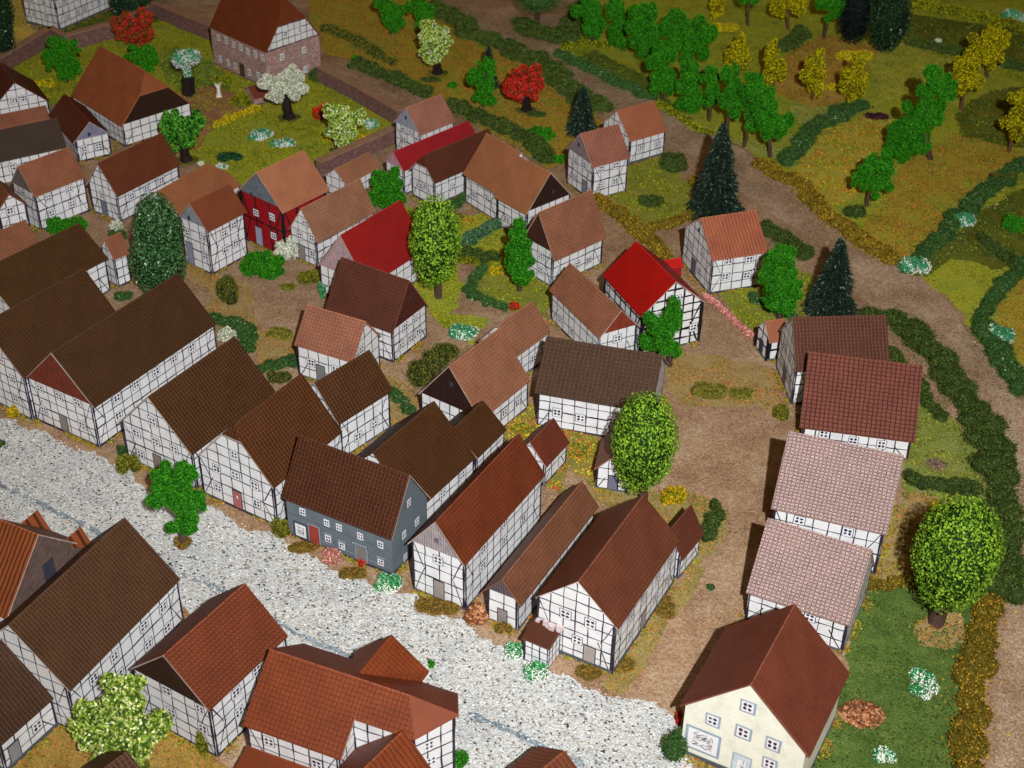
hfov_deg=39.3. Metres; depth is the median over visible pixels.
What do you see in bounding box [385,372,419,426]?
garden lawn
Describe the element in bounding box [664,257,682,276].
shed
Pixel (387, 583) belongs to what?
flower bush
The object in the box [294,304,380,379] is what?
half timbered house
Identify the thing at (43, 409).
window
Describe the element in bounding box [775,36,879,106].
meadow
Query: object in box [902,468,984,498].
hedge
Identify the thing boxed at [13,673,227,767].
courtyard
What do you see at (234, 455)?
window
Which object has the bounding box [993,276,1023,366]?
meadow
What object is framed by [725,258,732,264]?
window
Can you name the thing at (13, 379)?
window
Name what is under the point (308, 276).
bush
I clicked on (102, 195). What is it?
window
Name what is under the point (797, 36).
hedge
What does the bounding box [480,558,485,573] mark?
window
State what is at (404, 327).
window
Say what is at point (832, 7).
tree
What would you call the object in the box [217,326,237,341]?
flower bush
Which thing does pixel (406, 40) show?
meadow
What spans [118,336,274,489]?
half timbered house
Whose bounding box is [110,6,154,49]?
tree
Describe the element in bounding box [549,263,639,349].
half timbered house
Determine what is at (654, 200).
bush
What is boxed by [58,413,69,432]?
door
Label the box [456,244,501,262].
hedge
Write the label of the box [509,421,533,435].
flower patch
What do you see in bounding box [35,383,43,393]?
window
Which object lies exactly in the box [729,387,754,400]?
bush
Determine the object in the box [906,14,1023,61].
meadow
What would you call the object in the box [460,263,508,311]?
hedge
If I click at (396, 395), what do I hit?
hedge
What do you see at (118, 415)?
window
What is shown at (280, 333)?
bush
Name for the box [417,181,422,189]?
window
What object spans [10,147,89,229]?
half timbered house
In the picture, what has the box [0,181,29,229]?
half timbered house
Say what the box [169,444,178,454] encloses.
window
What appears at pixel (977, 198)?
hedge
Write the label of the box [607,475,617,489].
door
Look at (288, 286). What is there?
bush
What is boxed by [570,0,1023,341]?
meadow
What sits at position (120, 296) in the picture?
bush
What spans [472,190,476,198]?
window
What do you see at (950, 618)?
bare soil
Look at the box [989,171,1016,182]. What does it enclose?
bush
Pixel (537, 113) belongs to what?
bush
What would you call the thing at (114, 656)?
window
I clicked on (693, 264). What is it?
door
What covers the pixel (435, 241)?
tree
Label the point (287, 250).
flower bush
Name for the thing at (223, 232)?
window
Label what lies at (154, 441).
window
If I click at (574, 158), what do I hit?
window
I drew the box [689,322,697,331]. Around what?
window
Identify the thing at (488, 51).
fir tree
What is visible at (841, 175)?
meadow
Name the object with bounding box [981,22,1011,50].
tree
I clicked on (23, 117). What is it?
shed
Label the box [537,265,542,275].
window
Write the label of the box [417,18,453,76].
tree
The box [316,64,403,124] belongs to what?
brick wall
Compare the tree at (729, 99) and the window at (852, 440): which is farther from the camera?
the tree at (729, 99)
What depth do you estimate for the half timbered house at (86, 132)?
139.68 m
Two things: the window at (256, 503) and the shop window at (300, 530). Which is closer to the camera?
the shop window at (300, 530)
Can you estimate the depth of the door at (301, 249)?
124.00 m
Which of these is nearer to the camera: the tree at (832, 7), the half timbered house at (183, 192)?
the half timbered house at (183, 192)
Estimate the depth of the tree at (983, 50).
157.26 m
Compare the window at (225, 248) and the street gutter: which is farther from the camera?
the window at (225, 248)
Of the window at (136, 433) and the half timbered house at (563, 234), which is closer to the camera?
the window at (136, 433)
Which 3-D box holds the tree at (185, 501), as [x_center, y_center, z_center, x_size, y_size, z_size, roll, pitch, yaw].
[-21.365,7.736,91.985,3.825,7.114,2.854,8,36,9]
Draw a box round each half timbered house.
[0,62,50,118]
[0,118,66,183]
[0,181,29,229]
[0,223,110,312]
[0,268,115,420]
[0,510,90,621]
[0,518,183,728]
[0,639,57,767]
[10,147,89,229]
[26,273,216,446]
[48,94,111,161]
[82,751,139,767]
[86,132,180,221]
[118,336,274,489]
[130,583,287,756]
[136,163,240,233]
[179,184,247,273]
[198,350,392,523]
[235,634,458,767]
[236,150,329,250]
[289,178,375,267]
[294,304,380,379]
[318,200,420,294]
[325,257,427,362]
[338,730,430,767]
[357,401,506,521]
[384,121,474,194]
[393,94,455,149]
[408,128,491,202]
[408,418,569,610]
[418,301,550,426]
[463,133,572,230]
[482,481,598,630]
[510,746,576,767]
[521,495,703,674]
[524,190,606,286]
[534,336,667,436]
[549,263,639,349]
[566,124,630,196]
[601,101,666,164]
[603,241,705,352]
[682,210,767,293]
[744,518,874,650]
[771,431,903,573]
[776,315,889,403]
[799,352,922,459]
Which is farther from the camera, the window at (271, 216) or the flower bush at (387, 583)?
the window at (271, 216)
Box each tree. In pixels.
[0,0,16,53]
[41,34,81,82]
[67,670,173,767]
[108,0,152,15]
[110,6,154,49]
[123,43,159,72]
[127,191,188,292]
[144,458,207,542]
[158,108,205,164]
[257,62,309,121]
[321,102,366,151]
[367,165,407,208]
[372,0,406,34]
[404,0,435,30]
[408,193,463,299]
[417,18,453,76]
[466,56,496,107]
[482,46,500,89]
[502,62,544,113]
[504,216,536,291]
[516,0,562,21]
[564,87,599,138]
[570,0,606,41]
[604,0,629,50]
[609,390,680,499]
[624,1,665,69]
[638,294,683,367]
[645,42,677,99]
[657,7,718,63]
[674,59,707,114]
[684,122,745,221]
[698,64,721,121]
[709,0,725,20]
[716,62,748,129]
[723,31,751,71]
[737,0,759,25]
[737,70,768,147]
[751,85,794,157]
[757,243,803,318]
[762,37,787,86]
[769,0,807,29]
[799,47,826,100]
[800,237,857,315]
[813,0,845,38]
[836,0,873,44]
[837,53,868,102]
[850,148,895,206]
[867,0,913,53]
[882,63,958,163]
[909,493,1005,629]
[950,54,985,110]
[963,32,1004,77]
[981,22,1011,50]
[998,88,1023,151]
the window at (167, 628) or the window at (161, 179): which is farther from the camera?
the window at (161, 179)
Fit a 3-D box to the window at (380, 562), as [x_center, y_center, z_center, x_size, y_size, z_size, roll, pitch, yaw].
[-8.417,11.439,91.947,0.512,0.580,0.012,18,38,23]
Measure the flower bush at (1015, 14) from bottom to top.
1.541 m
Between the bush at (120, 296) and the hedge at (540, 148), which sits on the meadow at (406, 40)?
the hedge at (540, 148)
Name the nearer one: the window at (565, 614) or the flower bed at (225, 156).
the window at (565, 614)
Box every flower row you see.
[213,104,261,127]
[703,293,754,337]
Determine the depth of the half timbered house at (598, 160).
133.66 m
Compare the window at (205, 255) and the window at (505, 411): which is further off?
the window at (205, 255)
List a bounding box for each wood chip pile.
[462,602,489,625]
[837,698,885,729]
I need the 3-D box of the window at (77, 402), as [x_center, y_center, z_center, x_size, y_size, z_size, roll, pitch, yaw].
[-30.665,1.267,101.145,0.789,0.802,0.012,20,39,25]
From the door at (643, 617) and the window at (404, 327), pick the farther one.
the window at (404, 327)
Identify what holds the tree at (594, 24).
on the meadow at (958, 281)
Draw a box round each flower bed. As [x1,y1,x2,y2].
[216,151,242,162]
[247,128,273,140]
[269,137,295,147]
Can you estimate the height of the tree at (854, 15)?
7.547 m
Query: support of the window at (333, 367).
in the half timbered house at (327, 342)
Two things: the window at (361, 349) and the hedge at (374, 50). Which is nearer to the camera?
the window at (361, 349)
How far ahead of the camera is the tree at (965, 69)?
149.35 m
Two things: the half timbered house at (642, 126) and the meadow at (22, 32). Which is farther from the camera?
the meadow at (22, 32)
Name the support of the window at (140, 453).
in the half timbered house at (191, 413)
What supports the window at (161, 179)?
in the half timbered house at (121, 183)
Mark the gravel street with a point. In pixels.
(491, 711)
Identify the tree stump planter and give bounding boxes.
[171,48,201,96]
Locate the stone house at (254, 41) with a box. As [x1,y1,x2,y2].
[209,0,320,82]
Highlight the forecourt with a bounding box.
[182,86,262,150]
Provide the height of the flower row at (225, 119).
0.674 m
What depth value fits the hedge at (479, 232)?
128.03 m
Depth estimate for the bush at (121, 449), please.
101.58 m
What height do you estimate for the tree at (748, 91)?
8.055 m
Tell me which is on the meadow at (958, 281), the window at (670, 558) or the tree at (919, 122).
the tree at (919, 122)
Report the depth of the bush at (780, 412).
106.33 m
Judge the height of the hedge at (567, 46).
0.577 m
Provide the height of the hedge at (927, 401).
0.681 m
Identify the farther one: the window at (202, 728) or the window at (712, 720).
the window at (202, 728)
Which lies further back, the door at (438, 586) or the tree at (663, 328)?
the tree at (663, 328)
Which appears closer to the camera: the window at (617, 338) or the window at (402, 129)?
the window at (617, 338)
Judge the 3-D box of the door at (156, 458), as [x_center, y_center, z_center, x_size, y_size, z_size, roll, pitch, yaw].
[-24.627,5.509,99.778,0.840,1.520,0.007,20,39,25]
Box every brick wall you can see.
[0,26,50,68]
[46,1,211,48]
[315,125,395,177]
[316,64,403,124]
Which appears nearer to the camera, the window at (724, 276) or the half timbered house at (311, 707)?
the half timbered house at (311, 707)
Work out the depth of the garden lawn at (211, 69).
157.63 m
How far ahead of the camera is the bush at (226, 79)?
154.70 m
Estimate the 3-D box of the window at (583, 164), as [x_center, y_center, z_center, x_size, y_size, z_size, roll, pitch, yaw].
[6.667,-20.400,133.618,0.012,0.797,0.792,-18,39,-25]
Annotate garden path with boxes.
[154,0,415,108]
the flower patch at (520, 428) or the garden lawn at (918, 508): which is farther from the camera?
the flower patch at (520, 428)
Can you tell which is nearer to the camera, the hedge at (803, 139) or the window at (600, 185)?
the window at (600, 185)
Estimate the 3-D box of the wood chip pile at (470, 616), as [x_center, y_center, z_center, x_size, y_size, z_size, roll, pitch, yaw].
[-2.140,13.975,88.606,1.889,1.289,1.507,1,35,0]
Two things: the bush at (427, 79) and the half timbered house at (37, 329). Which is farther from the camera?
the bush at (427, 79)
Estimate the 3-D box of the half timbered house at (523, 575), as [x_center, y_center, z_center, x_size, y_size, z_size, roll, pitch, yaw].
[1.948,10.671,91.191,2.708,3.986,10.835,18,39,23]
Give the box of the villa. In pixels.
[22,0,111,29]
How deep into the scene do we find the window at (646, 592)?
86.57 m
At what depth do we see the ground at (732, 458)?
105.28 m
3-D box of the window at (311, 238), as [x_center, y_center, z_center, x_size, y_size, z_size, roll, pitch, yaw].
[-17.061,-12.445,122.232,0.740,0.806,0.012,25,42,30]
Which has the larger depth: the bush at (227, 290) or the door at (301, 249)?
the door at (301, 249)
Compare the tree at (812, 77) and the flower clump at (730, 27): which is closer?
the tree at (812, 77)
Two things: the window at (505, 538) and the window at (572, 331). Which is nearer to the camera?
the window at (505, 538)
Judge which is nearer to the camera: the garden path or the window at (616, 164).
the window at (616, 164)
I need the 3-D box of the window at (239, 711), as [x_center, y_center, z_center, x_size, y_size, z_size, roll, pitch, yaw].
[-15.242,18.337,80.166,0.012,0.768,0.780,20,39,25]
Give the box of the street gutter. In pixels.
[0,483,598,767]
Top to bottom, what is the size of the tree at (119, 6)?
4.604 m
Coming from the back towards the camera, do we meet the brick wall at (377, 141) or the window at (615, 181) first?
the brick wall at (377, 141)
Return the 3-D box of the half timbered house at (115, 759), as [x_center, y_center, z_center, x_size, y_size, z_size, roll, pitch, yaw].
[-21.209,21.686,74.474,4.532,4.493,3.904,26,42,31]
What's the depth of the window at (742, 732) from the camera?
77.18 m
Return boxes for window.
[0,355,4,363]
[5,206,14,215]
[8,163,16,171]
[9,374,17,384]
[10,97,19,104]
[11,392,19,403]
[20,189,25,198]
[21,94,28,101]
[31,717,43,734]
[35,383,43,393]
[39,404,47,414]
[44,193,51,202]
[48,208,55,217]
[54,390,62,401]
[65,184,72,192]
[68,199,75,208]
[72,397,81,407]
[78,420,86,430]
[80,145,88,152]
[89,670,98,686]
[94,142,102,150]
[99,191,104,199]
[110,648,119,663]
[112,391,120,403]
[114,409,122,421]
[116,666,124,677]
[128,191,135,200]
[131,427,140,438]
[132,378,140,390]
[136,449,144,459]
[139,617,148,633]
[143,184,149,193]
[144,636,152,652]
[147,415,156,426]
[151,436,159,446]
[152,365,159,377]
[158,175,164,184]
[159,599,167,614]
[161,684,171,697]
[163,620,171,636]
[166,705,176,718]
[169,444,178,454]
[171,353,177,363]
[184,227,190,236]
[188,341,195,353]
[194,702,204,715]
[197,721,208,735]
[199,232,206,241]
[202,251,208,259]
[212,463,220,474]
[214,483,222,493]
[220,228,227,238]
[222,244,228,254]
[229,449,238,460]
[230,220,236,230]
[230,469,239,480]
[230,685,240,701]
[232,238,239,248]
[234,704,243,720]
[250,480,258,491]
[252,497,260,508]
[252,663,260,678]
[253,208,258,216]
[262,735,274,747]
[269,212,274,221]
[270,231,276,240]
[283,30,287,37]
[293,520,308,539]
[296,231,302,240]
[299,507,305,516]
[302,218,307,228]
[307,357,314,367]
[309,233,314,242]
[310,249,315,258]
[310,758,322,767]
[323,518,329,527]
[324,534,331,542]
[331,365,338,370]
[336,523,341,531]
[338,541,344,550]
[357,532,363,540]
[359,343,363,354]
[377,540,383,549]
[377,558,383,566]
[399,339,404,351]
[400,125,405,134]
[401,136,405,144]
[402,321,407,333]
[402,529,405,539]
[407,497,410,507]
[408,129,413,137]
[408,332,413,344]
[412,315,417,324]
[415,516,418,526]
[416,326,421,337]
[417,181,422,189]
[423,182,427,190]
[433,554,442,565]
[440,488,445,500]
[450,182,455,191]
[459,469,464,481]
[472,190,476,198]
[480,543,485,556]
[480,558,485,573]
[483,192,487,201]
[501,406,507,418]
[502,532,507,546]
[503,518,507,528]
[514,397,519,408]
[520,513,525,525]
[537,250,543,260]
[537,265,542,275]
[552,407,561,417]
[558,315,562,325]
[559,607,571,620]
[570,326,574,336]
[571,634,582,645]
[572,173,576,181]
[573,155,576,164]
[575,259,580,267]
[575,413,585,422]
[581,159,585,169]
[584,617,595,630]
[586,256,591,264]
[598,165,604,172]
[598,181,604,189]
[607,416,617,425]
[612,161,618,169]
[612,177,618,185]
[613,333,621,343]
[629,625,634,639]
[630,606,635,620]
[638,144,644,151]
[643,588,647,600]
[654,589,658,602]
[655,140,660,147]
[656,570,660,582]
[665,572,670,586]
[667,552,672,566]
[685,724,721,759]
[689,239,692,250]
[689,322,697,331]
[697,267,700,276]
[705,712,720,728]
[721,272,729,280]
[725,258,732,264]
[734,723,752,741]
[739,698,756,715]
[742,270,751,279]
[745,255,753,263]
[761,756,777,767]
[764,736,781,753]
[792,515,805,525]
[804,613,816,623]
[818,431,829,438]
[841,527,853,537]
[848,436,858,444]
[876,440,886,449]
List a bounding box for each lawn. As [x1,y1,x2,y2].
[13,20,395,183]
[39,0,151,32]
[160,46,230,91]
[181,270,294,361]
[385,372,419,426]
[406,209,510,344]
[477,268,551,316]
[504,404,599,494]
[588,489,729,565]
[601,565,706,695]
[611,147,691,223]
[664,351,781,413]
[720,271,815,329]
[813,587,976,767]
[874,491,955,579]
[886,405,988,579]
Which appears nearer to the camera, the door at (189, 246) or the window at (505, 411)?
the window at (505, 411)
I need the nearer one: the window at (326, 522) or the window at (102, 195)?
the window at (326, 522)
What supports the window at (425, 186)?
in the half timbered house at (439, 171)
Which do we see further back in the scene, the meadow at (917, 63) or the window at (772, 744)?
the meadow at (917, 63)
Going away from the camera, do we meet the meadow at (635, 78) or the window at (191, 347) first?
the window at (191, 347)
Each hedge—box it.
[208,311,258,353]
[256,353,297,373]
[319,23,397,65]
[347,55,433,98]
[389,385,416,414]
[404,342,459,388]
[414,207,464,218]
[427,0,615,111]
[445,97,555,164]
[446,191,465,211]
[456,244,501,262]
[458,217,502,246]
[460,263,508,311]
[509,0,583,44]
[552,48,658,99]
[559,40,616,50]
[593,192,673,259]
[641,209,697,231]
[655,99,714,134]
[700,497,726,542]
[747,291,798,319]
[750,157,899,265]
[760,218,814,260]
[776,98,871,166]
[777,23,812,53]
[857,304,1023,607]
[867,572,922,591]
[889,345,949,421]
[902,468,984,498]
[903,36,1023,71]
[907,0,1023,31]
[910,156,1023,259]
[944,591,1005,767]
[969,312,1023,396]
[973,254,1023,315]
[976,231,1018,267]
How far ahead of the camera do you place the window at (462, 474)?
97.16 m
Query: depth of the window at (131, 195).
129.76 m
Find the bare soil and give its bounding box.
[914,612,967,648]
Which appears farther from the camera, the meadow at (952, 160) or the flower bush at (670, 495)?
the meadow at (952, 160)
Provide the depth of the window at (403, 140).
140.46 m
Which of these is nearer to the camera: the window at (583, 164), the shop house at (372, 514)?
the shop house at (372, 514)
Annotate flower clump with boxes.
[6,404,19,417]
[34,78,54,87]
[216,162,227,168]
[321,133,331,141]
[357,559,366,566]
[489,265,506,275]
[508,301,519,310]
[674,709,682,726]
[710,22,739,31]
[824,83,838,90]
[835,49,873,60]
[928,500,946,513]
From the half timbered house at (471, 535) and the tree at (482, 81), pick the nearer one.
the half timbered house at (471, 535)
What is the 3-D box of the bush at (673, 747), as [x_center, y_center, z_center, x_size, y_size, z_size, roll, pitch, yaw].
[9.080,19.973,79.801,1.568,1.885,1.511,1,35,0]
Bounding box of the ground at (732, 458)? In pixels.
[0,0,1023,767]
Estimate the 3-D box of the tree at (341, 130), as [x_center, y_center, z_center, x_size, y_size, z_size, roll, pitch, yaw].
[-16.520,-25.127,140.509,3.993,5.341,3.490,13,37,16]
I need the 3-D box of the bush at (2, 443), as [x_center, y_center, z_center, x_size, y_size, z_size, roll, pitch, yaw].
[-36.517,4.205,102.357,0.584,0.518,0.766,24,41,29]
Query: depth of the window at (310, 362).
108.92 m
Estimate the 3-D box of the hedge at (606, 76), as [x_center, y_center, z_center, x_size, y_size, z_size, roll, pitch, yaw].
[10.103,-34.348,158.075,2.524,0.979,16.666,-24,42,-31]
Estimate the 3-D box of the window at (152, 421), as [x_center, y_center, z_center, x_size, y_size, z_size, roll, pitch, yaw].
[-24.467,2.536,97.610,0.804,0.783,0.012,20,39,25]
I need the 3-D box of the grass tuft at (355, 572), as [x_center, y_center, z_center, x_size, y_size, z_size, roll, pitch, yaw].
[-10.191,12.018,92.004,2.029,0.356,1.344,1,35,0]
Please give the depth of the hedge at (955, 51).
164.85 m
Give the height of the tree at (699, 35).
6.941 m
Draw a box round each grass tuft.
[173,536,192,550]
[286,540,319,554]
[337,566,368,580]
[413,596,461,616]
[494,621,513,633]
[574,664,603,680]
[615,657,635,673]
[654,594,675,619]
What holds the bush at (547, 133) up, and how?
on the meadow at (406, 40)
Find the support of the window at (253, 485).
in the half timbered house at (245, 462)
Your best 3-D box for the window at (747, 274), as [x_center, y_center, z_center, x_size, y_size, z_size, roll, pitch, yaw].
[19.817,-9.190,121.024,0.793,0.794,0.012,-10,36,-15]
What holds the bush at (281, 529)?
on the ground at (732, 458)
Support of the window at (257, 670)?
in the half timbered house at (200, 668)
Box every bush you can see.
[0,440,5,447]
[46,216,87,233]
[108,229,126,238]
[109,218,122,230]
[113,290,133,301]
[115,453,141,474]
[116,444,126,456]
[195,730,208,756]
[211,74,234,85]
[216,273,238,305]
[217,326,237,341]
[231,91,251,106]
[239,249,285,280]
[264,325,292,339]
[266,369,292,384]
[271,517,289,538]
[274,235,297,259]
[280,282,295,290]
[298,269,319,283]
[308,67,317,81]
[312,103,324,119]
[317,282,325,298]
[321,547,340,564]
[355,134,369,139]
[363,118,378,128]
[373,571,404,593]
[420,76,441,82]
[427,660,435,668]
[447,81,456,87]
[448,323,479,339]
[455,749,469,767]
[456,256,478,264]
[504,640,523,659]
[522,660,548,682]
[527,110,546,117]
[527,125,555,140]
[553,154,565,163]
[637,193,665,208]
[658,151,688,173]
[659,485,686,505]
[660,726,688,762]
[688,174,699,187]
[690,381,727,399]
[706,583,714,591]
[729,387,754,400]
[772,403,789,421]
[843,204,866,218]
[873,745,897,763]
[898,256,931,274]
[908,666,939,700]
[954,211,976,226]
[988,323,1015,343]
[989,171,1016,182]
[1001,8,1023,21]
[1002,213,1023,232]
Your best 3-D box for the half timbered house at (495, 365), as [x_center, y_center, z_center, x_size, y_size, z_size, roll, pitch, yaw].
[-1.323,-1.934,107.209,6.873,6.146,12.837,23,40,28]
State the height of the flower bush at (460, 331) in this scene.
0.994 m
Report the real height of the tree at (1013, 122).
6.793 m
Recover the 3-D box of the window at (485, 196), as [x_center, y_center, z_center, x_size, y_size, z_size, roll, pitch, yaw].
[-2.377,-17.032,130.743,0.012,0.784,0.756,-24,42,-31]
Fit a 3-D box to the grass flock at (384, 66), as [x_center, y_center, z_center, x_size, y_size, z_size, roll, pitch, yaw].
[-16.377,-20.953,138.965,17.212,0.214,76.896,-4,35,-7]
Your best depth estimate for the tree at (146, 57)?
156.32 m
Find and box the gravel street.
[0,418,692,767]
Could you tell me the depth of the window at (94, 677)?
81.12 m
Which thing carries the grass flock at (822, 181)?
on the ground at (732, 458)
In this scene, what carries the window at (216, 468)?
in the half timbered house at (245, 462)
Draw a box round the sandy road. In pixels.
[441,0,1023,767]
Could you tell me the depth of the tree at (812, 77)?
151.41 m
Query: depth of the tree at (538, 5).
168.00 m
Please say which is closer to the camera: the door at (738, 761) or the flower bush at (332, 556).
the door at (738, 761)
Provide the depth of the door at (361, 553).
92.44 m
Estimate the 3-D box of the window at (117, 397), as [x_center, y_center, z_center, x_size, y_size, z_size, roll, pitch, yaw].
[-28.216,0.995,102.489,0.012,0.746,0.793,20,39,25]
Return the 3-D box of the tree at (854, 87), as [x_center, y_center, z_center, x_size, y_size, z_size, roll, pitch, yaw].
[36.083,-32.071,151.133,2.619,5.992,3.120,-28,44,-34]
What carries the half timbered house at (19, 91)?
on the ground at (732, 458)
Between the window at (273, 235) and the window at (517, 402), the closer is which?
the window at (517, 402)
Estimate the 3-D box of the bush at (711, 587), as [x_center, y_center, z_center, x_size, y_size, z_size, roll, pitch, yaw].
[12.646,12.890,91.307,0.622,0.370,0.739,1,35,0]
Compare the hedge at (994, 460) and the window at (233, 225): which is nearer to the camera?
the hedge at (994, 460)
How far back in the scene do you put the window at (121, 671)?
83.51 m
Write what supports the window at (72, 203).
in the half timbered house at (48, 186)
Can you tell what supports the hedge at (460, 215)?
on the garden lawn at (427, 294)
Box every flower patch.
[459,215,476,224]
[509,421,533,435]
[568,441,591,459]
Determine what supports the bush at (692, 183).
on the ground at (732, 458)
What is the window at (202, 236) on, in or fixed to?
in the half timbered house at (214, 238)
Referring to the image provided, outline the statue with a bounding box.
[214,82,221,97]
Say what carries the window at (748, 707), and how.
in the shop house at (764, 690)
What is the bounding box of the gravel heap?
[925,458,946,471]
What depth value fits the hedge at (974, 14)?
174.13 m
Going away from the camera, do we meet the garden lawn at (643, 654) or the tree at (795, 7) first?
the garden lawn at (643, 654)
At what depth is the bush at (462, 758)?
79.16 m
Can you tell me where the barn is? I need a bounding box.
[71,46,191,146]
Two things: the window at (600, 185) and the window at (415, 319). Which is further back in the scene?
the window at (600, 185)
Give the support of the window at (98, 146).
in the half timbered house at (86, 132)
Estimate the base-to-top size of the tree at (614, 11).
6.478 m
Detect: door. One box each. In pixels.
[7,738,22,763]
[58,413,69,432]
[100,200,108,215]
[152,453,160,468]
[185,240,194,264]
[232,489,242,509]
[239,63,244,76]
[255,225,263,245]
[298,243,305,260]
[308,524,320,544]
[315,364,324,379]
[355,542,367,563]
[433,579,444,599]
[497,607,507,622]
[581,179,586,192]
[582,644,595,663]
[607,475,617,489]
[640,607,646,629]
[691,256,695,274]
[731,752,751,767]
[758,338,763,353]
[782,365,785,384]
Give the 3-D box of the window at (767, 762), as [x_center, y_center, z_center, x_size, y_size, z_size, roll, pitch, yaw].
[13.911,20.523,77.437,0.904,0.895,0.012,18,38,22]
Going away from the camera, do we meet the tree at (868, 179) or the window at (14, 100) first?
the tree at (868, 179)
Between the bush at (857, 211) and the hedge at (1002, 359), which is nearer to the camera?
the hedge at (1002, 359)
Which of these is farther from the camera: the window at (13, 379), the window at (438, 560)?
the window at (13, 379)
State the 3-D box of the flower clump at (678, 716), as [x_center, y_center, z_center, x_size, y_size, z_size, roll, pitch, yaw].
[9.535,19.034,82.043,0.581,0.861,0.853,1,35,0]
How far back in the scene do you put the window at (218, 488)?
97.23 m
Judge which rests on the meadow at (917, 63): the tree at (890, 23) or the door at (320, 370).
the tree at (890, 23)
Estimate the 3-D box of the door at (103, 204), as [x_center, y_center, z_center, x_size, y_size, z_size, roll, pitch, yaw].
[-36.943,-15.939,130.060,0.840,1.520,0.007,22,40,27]
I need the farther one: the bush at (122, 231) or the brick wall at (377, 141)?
the brick wall at (377, 141)
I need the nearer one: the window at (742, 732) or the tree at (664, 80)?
the window at (742, 732)
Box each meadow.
[10,0,34,43]
[308,0,602,167]
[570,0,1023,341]
[581,50,685,112]
[686,106,830,159]
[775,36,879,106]
[795,115,894,206]
[837,42,964,144]
[863,134,1023,257]
[899,188,1023,276]
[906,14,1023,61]
[954,87,1023,147]
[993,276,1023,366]
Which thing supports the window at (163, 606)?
in the half timbered house at (78, 625)
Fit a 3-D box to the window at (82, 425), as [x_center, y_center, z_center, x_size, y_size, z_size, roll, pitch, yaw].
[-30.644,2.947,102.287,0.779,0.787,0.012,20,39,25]
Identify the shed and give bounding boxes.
[0,105,49,129]
[0,220,38,259]
[99,232,131,286]
[324,152,379,192]
[594,429,631,492]
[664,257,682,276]
[753,318,784,361]
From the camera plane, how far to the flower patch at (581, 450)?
102.74 m
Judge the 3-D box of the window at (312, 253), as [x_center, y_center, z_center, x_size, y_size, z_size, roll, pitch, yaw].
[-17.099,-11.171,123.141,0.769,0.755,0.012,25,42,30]
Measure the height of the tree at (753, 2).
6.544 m
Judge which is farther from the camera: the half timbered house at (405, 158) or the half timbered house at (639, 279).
the half timbered house at (405, 158)
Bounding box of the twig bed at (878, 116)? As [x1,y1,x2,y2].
[864,112,889,120]
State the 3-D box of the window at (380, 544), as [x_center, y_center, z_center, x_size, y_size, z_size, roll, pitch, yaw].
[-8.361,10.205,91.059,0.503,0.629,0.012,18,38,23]
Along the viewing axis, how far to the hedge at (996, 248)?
126.99 m
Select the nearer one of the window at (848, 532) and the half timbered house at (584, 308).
the window at (848, 532)
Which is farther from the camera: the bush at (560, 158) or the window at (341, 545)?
the bush at (560, 158)
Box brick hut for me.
[242,84,270,104]
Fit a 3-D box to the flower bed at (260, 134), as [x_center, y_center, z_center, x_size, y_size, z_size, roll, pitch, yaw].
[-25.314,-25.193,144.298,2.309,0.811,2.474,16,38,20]
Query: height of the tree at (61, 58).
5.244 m
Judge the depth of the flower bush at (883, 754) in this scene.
80.00 m
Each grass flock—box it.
[3,0,1023,767]
[11,0,966,177]
[14,0,1023,358]
[38,0,1023,767]
[159,47,1023,417]
[317,26,460,384]
[504,115,893,498]
[601,168,1019,767]
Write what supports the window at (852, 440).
in the half timbered house at (869, 403)
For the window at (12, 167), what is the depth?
134.93 m
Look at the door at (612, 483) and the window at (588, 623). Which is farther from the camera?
the door at (612, 483)
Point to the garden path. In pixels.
(403, 103)
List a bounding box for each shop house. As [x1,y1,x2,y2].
[282,435,430,574]
[680,604,849,767]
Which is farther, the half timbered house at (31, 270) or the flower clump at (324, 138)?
the flower clump at (324, 138)
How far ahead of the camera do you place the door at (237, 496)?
96.64 m
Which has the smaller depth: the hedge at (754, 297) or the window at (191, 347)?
the window at (191, 347)
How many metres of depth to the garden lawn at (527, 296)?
120.73 m
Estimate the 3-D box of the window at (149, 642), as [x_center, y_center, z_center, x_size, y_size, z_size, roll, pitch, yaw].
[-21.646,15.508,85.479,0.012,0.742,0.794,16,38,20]
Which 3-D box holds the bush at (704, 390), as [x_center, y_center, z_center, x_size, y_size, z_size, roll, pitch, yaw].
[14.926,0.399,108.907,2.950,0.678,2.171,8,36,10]
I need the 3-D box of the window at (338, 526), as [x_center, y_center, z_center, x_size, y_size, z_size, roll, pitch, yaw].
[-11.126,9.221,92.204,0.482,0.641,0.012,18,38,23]
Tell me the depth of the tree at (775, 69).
153.98 m
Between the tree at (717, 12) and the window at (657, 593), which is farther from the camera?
the tree at (717, 12)
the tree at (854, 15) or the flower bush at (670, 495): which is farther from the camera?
the tree at (854, 15)
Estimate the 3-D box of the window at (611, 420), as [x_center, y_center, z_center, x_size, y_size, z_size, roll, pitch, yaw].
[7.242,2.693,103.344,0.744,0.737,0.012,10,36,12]
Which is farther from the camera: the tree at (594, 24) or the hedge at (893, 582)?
the tree at (594, 24)
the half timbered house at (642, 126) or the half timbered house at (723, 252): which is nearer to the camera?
the half timbered house at (723, 252)
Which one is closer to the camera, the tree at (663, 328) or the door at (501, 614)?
the door at (501, 614)
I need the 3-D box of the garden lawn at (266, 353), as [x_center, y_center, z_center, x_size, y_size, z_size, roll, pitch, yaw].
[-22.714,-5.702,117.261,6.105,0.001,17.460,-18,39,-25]

